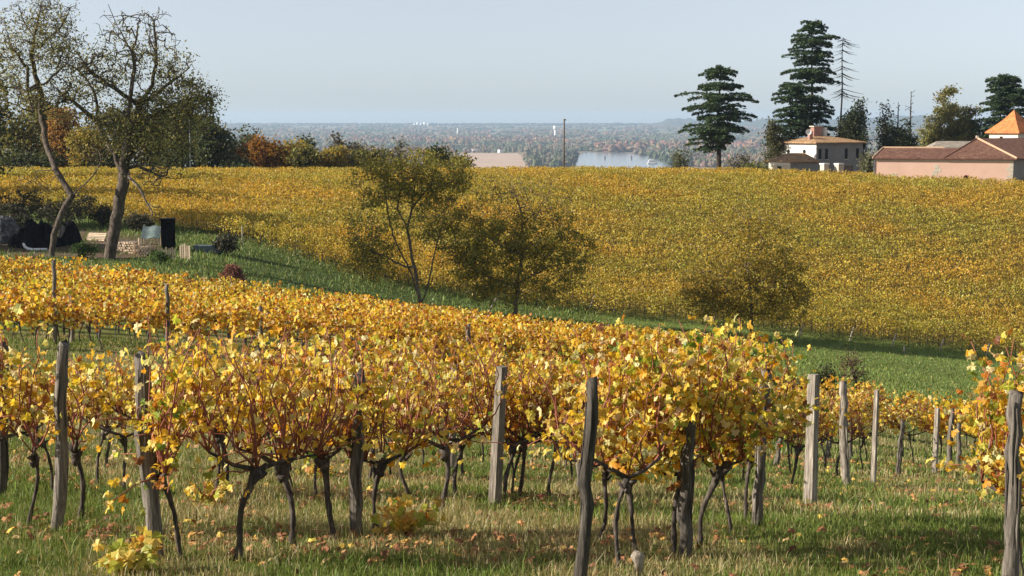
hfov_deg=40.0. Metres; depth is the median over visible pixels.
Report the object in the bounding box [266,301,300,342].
grape vine
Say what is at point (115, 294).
grape vine
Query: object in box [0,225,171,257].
yard ground
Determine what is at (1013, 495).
vine post
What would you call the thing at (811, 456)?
vine post
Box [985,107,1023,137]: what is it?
square tower
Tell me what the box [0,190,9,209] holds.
scrub bush
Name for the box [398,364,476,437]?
grape vine
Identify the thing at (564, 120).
utility pole
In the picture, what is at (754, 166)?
shrub
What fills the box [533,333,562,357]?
grape vine
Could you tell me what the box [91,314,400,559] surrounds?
grape vine
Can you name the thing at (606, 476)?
grape vine
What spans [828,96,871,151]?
holm oak
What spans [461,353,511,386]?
grape vine
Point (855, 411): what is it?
grape vine
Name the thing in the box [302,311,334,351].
grape vine
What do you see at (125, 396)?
grape vine
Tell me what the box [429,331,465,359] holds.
grape vine
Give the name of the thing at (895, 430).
grape vine
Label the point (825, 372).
dark shrub
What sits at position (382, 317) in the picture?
grape vine
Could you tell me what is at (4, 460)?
vine post
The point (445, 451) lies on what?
grape vine
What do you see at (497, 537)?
fallen leaves
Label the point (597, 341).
grape vine
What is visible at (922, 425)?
grape vine
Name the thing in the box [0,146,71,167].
crest shrub
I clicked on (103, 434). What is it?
grape vine
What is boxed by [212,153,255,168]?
crest shrub
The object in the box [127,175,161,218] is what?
dead limb
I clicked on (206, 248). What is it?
metal trough
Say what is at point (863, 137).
ivy shrub
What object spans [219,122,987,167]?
distant woods
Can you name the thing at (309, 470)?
vine sprout
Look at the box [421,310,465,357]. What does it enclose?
grape vine
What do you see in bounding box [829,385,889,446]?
grape vine
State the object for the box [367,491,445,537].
vine sprout
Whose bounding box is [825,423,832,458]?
vine post
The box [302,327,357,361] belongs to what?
grape vine
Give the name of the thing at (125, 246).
log stack
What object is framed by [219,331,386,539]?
grape vine
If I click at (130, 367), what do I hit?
grape vine
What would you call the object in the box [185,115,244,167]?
evergreen tree
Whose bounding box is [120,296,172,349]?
grape vine
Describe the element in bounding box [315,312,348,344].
grape vine
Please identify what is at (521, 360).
grape vine
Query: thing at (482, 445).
grape vine
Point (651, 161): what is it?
river boat
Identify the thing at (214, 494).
vine sprout
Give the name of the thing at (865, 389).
grape vine
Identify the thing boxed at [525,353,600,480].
grape vine
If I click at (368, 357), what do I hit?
grape vine
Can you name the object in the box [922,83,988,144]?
lime tree
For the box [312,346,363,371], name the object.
grape vine
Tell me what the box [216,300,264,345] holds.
grape vine
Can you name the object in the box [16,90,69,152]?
broad tree
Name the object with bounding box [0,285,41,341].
grape vine
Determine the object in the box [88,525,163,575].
vine sprout
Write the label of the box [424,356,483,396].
grape vine
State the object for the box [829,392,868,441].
grape vine
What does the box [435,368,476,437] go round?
grape vine
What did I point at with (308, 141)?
hedge bush
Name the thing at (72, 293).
grape vine
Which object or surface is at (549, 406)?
grape vine
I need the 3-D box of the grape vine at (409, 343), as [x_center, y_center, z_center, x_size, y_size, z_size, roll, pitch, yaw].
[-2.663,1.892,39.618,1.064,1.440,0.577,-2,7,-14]
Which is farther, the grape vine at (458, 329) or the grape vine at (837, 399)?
the grape vine at (458, 329)
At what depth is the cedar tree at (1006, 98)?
222.99 m
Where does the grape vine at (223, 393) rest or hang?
on the ground at (112, 333)
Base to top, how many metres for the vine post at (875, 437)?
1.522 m
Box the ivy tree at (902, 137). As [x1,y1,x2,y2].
[877,118,921,151]
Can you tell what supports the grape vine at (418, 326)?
on the ground at (112, 333)
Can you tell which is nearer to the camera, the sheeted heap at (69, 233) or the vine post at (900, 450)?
the vine post at (900, 450)
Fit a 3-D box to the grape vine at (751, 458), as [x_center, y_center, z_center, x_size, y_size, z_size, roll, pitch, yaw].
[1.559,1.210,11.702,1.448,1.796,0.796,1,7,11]
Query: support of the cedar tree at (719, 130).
on the ground at (112, 333)
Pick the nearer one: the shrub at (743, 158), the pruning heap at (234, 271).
the pruning heap at (234, 271)
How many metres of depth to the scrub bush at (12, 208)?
102.39 m
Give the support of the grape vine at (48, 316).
on the ground at (112, 333)
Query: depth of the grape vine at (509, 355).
39.91 m
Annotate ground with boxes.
[0,125,1023,575]
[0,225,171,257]
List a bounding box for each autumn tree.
[41,99,84,167]
[59,114,109,166]
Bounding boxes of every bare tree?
[896,102,899,127]
[905,90,914,133]
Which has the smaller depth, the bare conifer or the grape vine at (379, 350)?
the grape vine at (379, 350)
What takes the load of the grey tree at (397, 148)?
on the ground at (112, 333)
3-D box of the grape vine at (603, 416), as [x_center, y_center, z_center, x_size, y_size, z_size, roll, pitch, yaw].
[0.663,1.253,9.849,1.441,1.618,0.816,-2,7,-14]
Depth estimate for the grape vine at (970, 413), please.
41.74 m
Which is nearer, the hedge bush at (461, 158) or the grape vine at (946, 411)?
the grape vine at (946, 411)
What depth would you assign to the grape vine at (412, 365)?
27.66 m
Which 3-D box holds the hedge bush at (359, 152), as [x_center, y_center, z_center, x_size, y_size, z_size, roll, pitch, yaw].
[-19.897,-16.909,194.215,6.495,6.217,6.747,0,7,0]
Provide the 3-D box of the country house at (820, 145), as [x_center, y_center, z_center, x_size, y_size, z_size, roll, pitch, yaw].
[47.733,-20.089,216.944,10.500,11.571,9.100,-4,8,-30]
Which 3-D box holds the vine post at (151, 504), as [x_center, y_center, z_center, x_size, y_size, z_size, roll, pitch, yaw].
[-2.524,1.224,9.749,0.188,1.589,0.144,0,7,0]
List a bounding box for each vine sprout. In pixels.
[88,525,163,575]
[184,476,234,506]
[295,461,343,480]
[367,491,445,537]
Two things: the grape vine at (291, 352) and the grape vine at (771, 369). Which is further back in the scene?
the grape vine at (771, 369)
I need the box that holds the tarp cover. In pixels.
[141,225,160,245]
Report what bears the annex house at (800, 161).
on the ground at (112, 333)
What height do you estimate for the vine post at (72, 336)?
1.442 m
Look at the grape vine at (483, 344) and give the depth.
39.74 m
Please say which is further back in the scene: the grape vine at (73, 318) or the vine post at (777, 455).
the grape vine at (73, 318)
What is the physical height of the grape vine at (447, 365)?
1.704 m
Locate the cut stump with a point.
(638, 559)
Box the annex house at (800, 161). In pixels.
[765,153,819,181]
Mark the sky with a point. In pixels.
(279, 61)
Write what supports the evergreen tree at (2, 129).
on the ground at (112, 333)
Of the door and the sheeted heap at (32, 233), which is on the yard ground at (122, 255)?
the sheeted heap at (32, 233)
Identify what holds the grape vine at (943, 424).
on the ground at (112, 333)
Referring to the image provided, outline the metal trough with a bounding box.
[193,245,225,254]
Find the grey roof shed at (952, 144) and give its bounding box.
[925,141,969,148]
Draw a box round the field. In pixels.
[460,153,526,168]
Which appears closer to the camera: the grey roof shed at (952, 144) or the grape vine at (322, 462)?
the grape vine at (322, 462)
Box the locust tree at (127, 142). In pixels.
[27,4,230,258]
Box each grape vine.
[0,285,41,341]
[0,296,21,326]
[0,296,34,338]
[0,303,54,440]
[0,333,76,525]
[7,289,56,346]
[8,351,122,490]
[10,360,98,445]
[16,341,112,518]
[27,296,69,339]
[34,297,87,348]
[36,288,90,342]
[37,357,135,483]
[61,290,110,341]
[63,295,93,340]
[66,353,173,493]
[70,356,134,466]
[78,342,204,436]
[82,299,117,348]
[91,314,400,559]
[93,290,132,340]
[103,301,234,557]
[110,297,147,345]
[114,356,197,426]
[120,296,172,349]
[120,355,190,422]
[122,298,162,342]
[137,290,175,344]
[137,324,261,493]
[160,302,204,346]
[170,295,209,340]
[175,325,359,547]
[178,301,223,346]
[179,299,223,353]
[187,352,241,468]
[190,357,303,494]
[196,350,268,487]
[202,298,231,345]
[210,352,258,446]
[213,307,244,337]
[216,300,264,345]
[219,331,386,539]
[226,305,263,345]
[233,332,344,491]
[235,345,302,369]
[240,356,292,458]
[242,310,271,349]
[246,357,372,496]
[249,351,331,472]
[263,306,297,352]
[263,312,306,347]
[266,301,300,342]
[270,308,320,345]
[278,337,327,366]
[288,354,354,433]
[290,310,317,345]
[299,329,434,491]
[299,335,447,494]
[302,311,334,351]
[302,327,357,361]
[306,321,491,533]
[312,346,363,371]
[313,307,348,353]
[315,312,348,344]
[325,305,371,341]
[333,372,414,479]
[337,350,388,372]
[339,327,522,510]
[343,319,379,346]
[350,324,398,364]
[352,308,380,341]
[355,312,391,346]
[355,314,406,350]
[355,339,412,373]
[357,356,408,475]
[364,360,415,447]
[376,315,406,345]
[377,354,430,408]
[378,338,441,378]
[380,314,408,345]
[390,315,420,340]
[392,343,448,387]
[397,335,530,495]
[398,320,442,343]
[398,330,434,370]
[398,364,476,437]
[405,372,461,469]
[409,321,435,340]
[412,332,463,366]
[414,370,493,477]
[419,316,449,343]
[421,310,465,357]
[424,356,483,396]
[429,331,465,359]
[430,320,468,355]
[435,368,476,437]
[439,340,572,497]
[439,348,490,386]
[450,326,480,364]
[456,332,491,350]
[457,317,493,337]
[457,336,502,366]
[457,383,494,462]
[459,346,591,496]
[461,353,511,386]
[466,367,533,430]
[468,361,537,474]
[469,352,527,389]
[471,334,510,373]
[477,350,573,492]
[478,317,506,351]
[483,320,519,350]
[484,325,524,353]
[485,347,521,364]
[500,353,694,568]
[503,329,536,357]
[508,337,621,498]
[508,361,547,400]
[513,353,615,454]
[518,329,548,343]
[518,331,558,361]
[518,352,675,538]
[520,327,551,356]
[520,354,567,381]
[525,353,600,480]
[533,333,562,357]
[536,332,566,359]
[541,314,726,550]
[547,335,580,360]
[550,346,589,374]
[562,333,593,353]
[565,341,609,358]
[581,346,612,367]
[588,333,610,353]
[595,339,623,368]
[597,336,630,359]
[603,369,652,446]
[605,359,635,380]
[619,317,813,544]
[619,329,787,534]
[622,314,786,555]
[632,339,656,352]
[635,336,660,350]
[641,339,663,368]
[658,338,681,353]
[694,331,833,520]
[720,381,776,484]
[759,361,775,375]
[773,369,829,473]
[782,380,847,483]
[782,386,820,454]
[790,375,824,390]
[794,377,865,468]
[796,387,829,436]
[803,389,839,457]
[806,371,849,403]
[819,380,890,474]
[820,392,856,426]
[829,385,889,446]
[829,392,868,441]
[833,379,899,470]
[847,391,889,461]
[849,381,880,410]
[856,383,891,414]
[880,389,937,462]
[882,394,936,456]
[891,390,932,440]
[913,395,971,456]
[920,393,960,421]
[924,399,970,444]
[925,328,1023,575]
[940,338,1023,455]
[956,399,978,447]
[958,410,992,456]
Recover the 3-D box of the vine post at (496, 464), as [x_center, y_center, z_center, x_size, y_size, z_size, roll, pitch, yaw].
[-0.147,1.556,14.231,0.164,1.552,0.132,7,9,44]
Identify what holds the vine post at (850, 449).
on the ground at (112, 333)
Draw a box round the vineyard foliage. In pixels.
[0,165,1023,371]
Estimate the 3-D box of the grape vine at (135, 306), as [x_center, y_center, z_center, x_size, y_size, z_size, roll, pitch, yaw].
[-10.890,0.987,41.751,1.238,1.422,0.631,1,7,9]
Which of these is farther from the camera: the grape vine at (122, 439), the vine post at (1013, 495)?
the grape vine at (122, 439)
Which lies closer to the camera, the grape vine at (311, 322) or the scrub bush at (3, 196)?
the grape vine at (311, 322)
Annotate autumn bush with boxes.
[228,139,260,165]
[244,131,292,168]
[272,137,312,167]
[312,144,355,167]
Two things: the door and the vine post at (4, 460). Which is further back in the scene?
the door
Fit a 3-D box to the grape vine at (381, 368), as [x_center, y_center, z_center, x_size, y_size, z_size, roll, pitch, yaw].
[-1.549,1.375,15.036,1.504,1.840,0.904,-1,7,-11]
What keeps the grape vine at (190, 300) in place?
on the ground at (112, 333)
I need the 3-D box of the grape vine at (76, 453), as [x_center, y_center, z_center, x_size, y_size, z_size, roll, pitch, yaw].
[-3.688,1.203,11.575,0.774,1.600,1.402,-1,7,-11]
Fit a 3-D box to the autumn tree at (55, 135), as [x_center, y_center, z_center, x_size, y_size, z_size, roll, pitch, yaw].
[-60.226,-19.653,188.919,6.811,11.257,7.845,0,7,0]
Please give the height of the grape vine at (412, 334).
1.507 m
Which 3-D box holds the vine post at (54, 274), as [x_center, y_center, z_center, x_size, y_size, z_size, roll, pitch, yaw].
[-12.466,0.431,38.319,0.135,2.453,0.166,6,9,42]
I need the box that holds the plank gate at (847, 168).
[843,165,852,174]
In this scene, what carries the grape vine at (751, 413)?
on the ground at (112, 333)
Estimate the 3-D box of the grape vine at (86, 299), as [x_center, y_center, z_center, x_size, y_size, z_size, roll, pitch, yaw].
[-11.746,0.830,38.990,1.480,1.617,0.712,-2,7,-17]
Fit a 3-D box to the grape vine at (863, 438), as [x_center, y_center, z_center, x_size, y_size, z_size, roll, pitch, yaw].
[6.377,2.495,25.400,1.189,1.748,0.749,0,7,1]
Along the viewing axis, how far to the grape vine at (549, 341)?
47.72 m
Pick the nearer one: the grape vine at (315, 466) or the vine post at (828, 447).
the grape vine at (315, 466)
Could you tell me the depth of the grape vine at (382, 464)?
11.35 m
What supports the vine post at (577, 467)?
on the ground at (112, 333)
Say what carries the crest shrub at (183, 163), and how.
on the ground at (112, 333)
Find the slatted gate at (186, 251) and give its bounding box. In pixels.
[179,244,190,258]
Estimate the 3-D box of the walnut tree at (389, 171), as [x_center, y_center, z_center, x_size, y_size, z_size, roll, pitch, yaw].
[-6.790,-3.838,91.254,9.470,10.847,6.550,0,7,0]
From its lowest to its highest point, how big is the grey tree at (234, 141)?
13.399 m
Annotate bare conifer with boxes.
[831,38,861,131]
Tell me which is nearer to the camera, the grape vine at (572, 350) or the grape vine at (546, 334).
the grape vine at (572, 350)
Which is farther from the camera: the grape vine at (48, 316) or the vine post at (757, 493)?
the grape vine at (48, 316)
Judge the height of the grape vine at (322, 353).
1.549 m
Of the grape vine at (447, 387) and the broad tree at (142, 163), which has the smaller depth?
the grape vine at (447, 387)
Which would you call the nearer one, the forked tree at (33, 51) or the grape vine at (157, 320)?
the grape vine at (157, 320)
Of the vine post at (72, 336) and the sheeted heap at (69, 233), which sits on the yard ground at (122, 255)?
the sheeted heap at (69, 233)
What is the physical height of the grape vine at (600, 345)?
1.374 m
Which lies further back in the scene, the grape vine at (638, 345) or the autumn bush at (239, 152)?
the autumn bush at (239, 152)
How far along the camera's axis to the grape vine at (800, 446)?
18.86 m
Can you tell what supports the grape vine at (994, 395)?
on the ground at (112, 333)
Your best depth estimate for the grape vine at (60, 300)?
40.30 m
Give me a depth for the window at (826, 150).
212.07 m
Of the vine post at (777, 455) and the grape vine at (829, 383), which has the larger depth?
the grape vine at (829, 383)
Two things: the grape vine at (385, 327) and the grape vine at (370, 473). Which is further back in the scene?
the grape vine at (385, 327)
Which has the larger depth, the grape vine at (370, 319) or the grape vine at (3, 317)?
the grape vine at (370, 319)
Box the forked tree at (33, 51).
[0,0,114,257]
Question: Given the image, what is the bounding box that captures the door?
[164,222,173,248]
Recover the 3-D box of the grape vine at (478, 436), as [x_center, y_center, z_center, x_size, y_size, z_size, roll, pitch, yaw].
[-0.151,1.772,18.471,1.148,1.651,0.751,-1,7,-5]
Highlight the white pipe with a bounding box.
[22,243,46,250]
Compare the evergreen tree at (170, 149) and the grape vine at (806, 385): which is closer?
the grape vine at (806, 385)
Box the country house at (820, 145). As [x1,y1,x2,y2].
[781,120,867,178]
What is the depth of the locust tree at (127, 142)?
86.82 m
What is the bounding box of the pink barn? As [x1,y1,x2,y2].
[872,136,1023,191]
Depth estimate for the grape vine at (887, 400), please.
28.92 m
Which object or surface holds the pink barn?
on the ground at (112, 333)
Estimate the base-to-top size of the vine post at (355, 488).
1.486 m
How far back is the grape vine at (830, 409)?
28.76 m
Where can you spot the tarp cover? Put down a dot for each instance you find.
(154, 231)
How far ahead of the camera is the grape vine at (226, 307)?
42.83 m
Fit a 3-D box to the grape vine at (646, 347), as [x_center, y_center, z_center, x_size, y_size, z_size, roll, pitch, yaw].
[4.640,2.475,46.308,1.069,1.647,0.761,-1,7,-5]
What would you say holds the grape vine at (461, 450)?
on the ground at (112, 333)
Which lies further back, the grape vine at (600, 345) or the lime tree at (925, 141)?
the lime tree at (925, 141)
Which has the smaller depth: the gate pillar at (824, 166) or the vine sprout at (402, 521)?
the vine sprout at (402, 521)
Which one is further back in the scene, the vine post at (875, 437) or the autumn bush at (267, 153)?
the autumn bush at (267, 153)
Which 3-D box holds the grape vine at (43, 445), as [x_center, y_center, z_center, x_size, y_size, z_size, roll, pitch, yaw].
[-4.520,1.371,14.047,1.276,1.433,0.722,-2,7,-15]
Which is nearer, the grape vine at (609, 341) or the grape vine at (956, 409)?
the grape vine at (956, 409)
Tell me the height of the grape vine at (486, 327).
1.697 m
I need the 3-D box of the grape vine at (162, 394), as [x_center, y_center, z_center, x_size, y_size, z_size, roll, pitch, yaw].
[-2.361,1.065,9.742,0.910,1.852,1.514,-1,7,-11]
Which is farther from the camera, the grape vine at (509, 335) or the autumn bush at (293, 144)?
the autumn bush at (293, 144)
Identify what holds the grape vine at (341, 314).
on the ground at (112, 333)
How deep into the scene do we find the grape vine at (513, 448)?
15.01 m
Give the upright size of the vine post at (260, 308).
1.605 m
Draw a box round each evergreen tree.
[0,54,18,182]
[147,111,200,167]
[182,114,226,167]
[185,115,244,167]
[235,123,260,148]
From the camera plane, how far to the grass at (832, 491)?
12.46 m
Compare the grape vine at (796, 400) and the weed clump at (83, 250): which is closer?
the grape vine at (796, 400)
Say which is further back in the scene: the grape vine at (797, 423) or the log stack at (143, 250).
the log stack at (143, 250)
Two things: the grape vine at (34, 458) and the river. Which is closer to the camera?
the grape vine at (34, 458)
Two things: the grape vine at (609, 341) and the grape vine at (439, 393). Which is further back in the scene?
the grape vine at (609, 341)
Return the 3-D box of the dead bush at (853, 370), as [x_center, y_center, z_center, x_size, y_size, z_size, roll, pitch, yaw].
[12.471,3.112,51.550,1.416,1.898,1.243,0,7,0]
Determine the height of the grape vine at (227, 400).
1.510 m
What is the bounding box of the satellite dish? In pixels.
[806,129,810,139]
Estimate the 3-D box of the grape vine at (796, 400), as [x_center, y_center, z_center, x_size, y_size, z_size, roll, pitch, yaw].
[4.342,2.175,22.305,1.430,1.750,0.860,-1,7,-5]
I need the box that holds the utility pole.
[563,119,565,166]
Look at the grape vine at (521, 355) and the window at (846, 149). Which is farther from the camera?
the window at (846, 149)
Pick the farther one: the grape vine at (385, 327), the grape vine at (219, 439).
the grape vine at (385, 327)
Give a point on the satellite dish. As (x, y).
(808, 131)
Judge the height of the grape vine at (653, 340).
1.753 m
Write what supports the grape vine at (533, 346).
on the ground at (112, 333)
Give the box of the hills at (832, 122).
[693,115,933,128]
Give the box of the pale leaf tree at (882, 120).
[869,99,900,153]
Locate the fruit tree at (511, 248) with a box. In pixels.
[438,171,601,315]
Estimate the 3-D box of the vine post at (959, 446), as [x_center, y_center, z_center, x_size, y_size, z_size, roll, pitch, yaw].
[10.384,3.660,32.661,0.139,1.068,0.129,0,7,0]
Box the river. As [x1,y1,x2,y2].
[575,152,675,169]
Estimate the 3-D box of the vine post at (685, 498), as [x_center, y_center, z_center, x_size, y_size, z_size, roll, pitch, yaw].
[1.302,1.548,10.469,0.154,1.176,0.130,-2,7,-15]
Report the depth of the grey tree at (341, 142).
211.93 m
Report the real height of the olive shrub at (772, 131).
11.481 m
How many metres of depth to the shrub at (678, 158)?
239.03 m
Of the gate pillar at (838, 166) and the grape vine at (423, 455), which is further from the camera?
the gate pillar at (838, 166)
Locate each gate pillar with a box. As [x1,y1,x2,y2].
[819,163,829,181]
[834,163,843,174]
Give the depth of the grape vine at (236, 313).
39.69 m
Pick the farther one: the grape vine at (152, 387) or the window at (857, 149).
the window at (857, 149)
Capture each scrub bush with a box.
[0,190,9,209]
[0,202,32,227]
[6,187,54,220]
[35,199,85,226]
[58,191,98,222]
[89,202,112,226]
[122,213,154,230]
[210,232,241,253]
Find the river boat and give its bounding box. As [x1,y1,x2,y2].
[647,159,657,163]
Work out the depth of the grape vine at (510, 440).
15.29 m
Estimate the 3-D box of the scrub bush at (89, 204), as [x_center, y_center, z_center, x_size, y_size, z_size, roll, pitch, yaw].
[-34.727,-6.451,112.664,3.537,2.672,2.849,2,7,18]
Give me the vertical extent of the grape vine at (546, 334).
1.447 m
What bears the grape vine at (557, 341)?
on the ground at (112, 333)
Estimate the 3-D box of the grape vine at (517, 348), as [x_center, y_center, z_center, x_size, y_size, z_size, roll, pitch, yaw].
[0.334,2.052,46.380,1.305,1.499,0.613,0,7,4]
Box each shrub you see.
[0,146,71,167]
[63,150,119,167]
[140,150,191,168]
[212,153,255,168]
[666,146,692,168]
[723,147,754,169]
[736,158,770,170]
[756,116,791,168]
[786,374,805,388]
[813,360,842,390]
[846,117,874,161]
[856,150,874,173]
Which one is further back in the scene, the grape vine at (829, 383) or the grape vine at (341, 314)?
the grape vine at (341, 314)
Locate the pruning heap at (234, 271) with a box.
[218,263,247,281]
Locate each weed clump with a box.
[69,240,100,257]
[146,248,175,265]
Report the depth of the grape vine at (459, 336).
44.09 m
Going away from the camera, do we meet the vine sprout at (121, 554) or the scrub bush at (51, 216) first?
the vine sprout at (121, 554)
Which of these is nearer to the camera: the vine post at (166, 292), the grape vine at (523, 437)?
the grape vine at (523, 437)
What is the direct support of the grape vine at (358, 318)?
on the ground at (112, 333)
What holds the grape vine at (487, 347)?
on the ground at (112, 333)
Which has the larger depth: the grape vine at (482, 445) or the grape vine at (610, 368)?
the grape vine at (610, 368)
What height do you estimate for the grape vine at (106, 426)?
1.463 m
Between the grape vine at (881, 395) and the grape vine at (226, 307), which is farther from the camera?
the grape vine at (226, 307)
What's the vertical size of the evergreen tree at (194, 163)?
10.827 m
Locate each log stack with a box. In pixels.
[116,238,141,253]
[133,242,150,255]
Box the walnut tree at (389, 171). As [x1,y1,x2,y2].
[334,145,476,305]
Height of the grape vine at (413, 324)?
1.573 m
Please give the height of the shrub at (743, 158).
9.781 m
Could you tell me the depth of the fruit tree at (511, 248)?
90.95 m
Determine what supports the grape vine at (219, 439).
on the ground at (112, 333)
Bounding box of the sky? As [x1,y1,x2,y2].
[0,0,1023,124]
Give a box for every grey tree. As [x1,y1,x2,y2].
[216,123,241,160]
[327,130,369,168]
[370,135,414,179]
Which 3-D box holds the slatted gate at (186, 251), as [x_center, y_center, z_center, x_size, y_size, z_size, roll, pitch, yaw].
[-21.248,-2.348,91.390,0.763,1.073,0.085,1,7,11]
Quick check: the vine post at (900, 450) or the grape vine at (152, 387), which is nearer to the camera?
the grape vine at (152, 387)
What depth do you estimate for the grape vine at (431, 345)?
35.63 m
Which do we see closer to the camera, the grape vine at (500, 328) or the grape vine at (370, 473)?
the grape vine at (370, 473)
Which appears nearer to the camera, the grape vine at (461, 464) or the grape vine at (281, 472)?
the grape vine at (281, 472)
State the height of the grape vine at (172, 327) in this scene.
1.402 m
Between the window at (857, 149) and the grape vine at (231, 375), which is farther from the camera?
the window at (857, 149)
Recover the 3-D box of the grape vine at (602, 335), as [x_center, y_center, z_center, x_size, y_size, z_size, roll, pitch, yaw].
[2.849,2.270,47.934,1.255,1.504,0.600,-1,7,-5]
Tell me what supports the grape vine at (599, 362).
on the ground at (112, 333)
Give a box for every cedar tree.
[674,64,759,167]
[764,81,813,145]
[779,19,840,136]
[970,73,1023,137]
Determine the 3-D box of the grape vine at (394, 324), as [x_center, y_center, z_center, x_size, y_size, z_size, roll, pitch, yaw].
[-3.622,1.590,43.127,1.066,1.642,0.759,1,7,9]
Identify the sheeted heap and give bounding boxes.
[7,219,61,248]
[58,221,82,246]
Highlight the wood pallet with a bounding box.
[87,233,106,240]
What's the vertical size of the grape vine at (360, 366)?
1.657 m
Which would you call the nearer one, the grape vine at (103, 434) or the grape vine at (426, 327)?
the grape vine at (103, 434)
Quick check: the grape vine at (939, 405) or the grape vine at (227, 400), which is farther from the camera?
the grape vine at (939, 405)
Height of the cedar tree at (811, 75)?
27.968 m
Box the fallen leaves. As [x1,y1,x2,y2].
[0,418,1023,575]
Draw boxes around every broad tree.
[0,104,51,166]
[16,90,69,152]
[89,101,142,165]
[110,105,158,166]
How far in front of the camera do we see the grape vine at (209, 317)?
38.98 m
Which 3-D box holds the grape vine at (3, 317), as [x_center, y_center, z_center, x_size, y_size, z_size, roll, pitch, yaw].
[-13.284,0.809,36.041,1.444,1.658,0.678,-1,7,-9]
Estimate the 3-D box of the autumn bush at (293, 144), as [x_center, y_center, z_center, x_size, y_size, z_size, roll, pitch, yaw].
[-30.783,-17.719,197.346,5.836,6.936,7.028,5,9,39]
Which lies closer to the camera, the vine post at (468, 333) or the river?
the vine post at (468, 333)
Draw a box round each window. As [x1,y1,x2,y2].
[825,149,828,159]
[844,148,847,159]
[855,148,858,159]
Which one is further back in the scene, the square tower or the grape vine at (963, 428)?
the square tower
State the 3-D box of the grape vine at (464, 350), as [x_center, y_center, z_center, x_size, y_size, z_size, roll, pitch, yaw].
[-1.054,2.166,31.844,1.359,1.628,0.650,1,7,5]
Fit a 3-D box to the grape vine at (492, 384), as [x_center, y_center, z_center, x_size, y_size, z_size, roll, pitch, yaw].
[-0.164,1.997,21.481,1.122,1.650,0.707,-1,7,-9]
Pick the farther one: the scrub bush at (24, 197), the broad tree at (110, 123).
the broad tree at (110, 123)
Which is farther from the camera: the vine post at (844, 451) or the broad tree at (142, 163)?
the broad tree at (142, 163)
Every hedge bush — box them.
[286,144,325,168]
[296,133,317,147]
[344,143,387,179]
[425,142,452,167]
[447,150,477,167]
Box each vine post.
[0,338,8,495]
[50,340,69,532]
[51,259,56,343]
[70,296,74,341]
[134,350,162,559]
[164,283,169,351]
[258,306,263,353]
[349,368,365,536]
[449,364,458,468]
[466,323,470,352]
[488,365,507,504]
[573,376,597,575]
[576,366,585,488]
[676,420,695,557]
[751,368,771,525]
[773,395,787,464]
[803,374,819,503]
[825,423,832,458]
[839,381,850,484]
[848,419,852,457]
[870,389,878,482]
[896,420,904,475]
[932,408,939,473]
[945,408,954,463]
[956,423,961,462]
[1001,390,1023,575]
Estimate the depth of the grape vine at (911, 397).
41.27 m
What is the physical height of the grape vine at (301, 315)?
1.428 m
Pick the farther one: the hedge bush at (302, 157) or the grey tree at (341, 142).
the grey tree at (341, 142)
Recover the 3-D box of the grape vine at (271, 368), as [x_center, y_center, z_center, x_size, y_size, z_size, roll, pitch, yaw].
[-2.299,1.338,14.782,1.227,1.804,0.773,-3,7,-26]
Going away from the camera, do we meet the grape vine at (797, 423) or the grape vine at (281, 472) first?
the grape vine at (281, 472)
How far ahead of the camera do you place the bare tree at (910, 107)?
222.19 m
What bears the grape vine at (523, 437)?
on the ground at (112, 333)
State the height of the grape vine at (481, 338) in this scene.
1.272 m
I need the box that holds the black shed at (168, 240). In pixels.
[159,218,175,249]
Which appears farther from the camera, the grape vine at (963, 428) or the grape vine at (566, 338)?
the grape vine at (566, 338)
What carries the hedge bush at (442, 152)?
on the ground at (112, 333)
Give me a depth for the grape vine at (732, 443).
11.01 m
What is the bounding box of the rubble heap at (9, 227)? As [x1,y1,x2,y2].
[0,215,19,243]
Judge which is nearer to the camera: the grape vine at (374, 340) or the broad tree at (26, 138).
the grape vine at (374, 340)
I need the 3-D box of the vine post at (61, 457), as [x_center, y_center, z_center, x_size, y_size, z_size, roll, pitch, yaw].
[-3.464,1.205,10.764,0.219,1.629,0.149,0,7,0]
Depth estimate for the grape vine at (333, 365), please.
17.95 m
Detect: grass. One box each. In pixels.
[0,205,1023,438]
[0,329,1023,575]
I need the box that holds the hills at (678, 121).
[653,118,704,126]
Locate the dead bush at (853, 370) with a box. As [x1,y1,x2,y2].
[834,347,870,394]
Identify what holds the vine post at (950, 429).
on the ground at (112, 333)
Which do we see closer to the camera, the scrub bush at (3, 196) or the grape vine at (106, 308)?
the grape vine at (106, 308)
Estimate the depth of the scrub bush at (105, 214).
110.71 m
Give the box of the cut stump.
[631,551,644,575]
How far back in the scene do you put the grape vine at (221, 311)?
41.24 m
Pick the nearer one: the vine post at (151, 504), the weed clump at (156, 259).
the vine post at (151, 504)
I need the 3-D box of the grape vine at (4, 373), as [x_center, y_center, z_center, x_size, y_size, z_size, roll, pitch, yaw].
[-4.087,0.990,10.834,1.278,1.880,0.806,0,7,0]
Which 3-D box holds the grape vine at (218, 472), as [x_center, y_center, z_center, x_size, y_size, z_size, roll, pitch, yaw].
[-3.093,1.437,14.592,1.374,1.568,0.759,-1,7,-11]
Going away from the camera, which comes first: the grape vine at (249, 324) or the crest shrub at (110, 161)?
the grape vine at (249, 324)
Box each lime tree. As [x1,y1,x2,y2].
[914,113,945,146]
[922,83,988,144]
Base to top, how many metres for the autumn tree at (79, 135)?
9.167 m
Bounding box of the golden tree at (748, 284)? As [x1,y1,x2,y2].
[674,197,824,338]

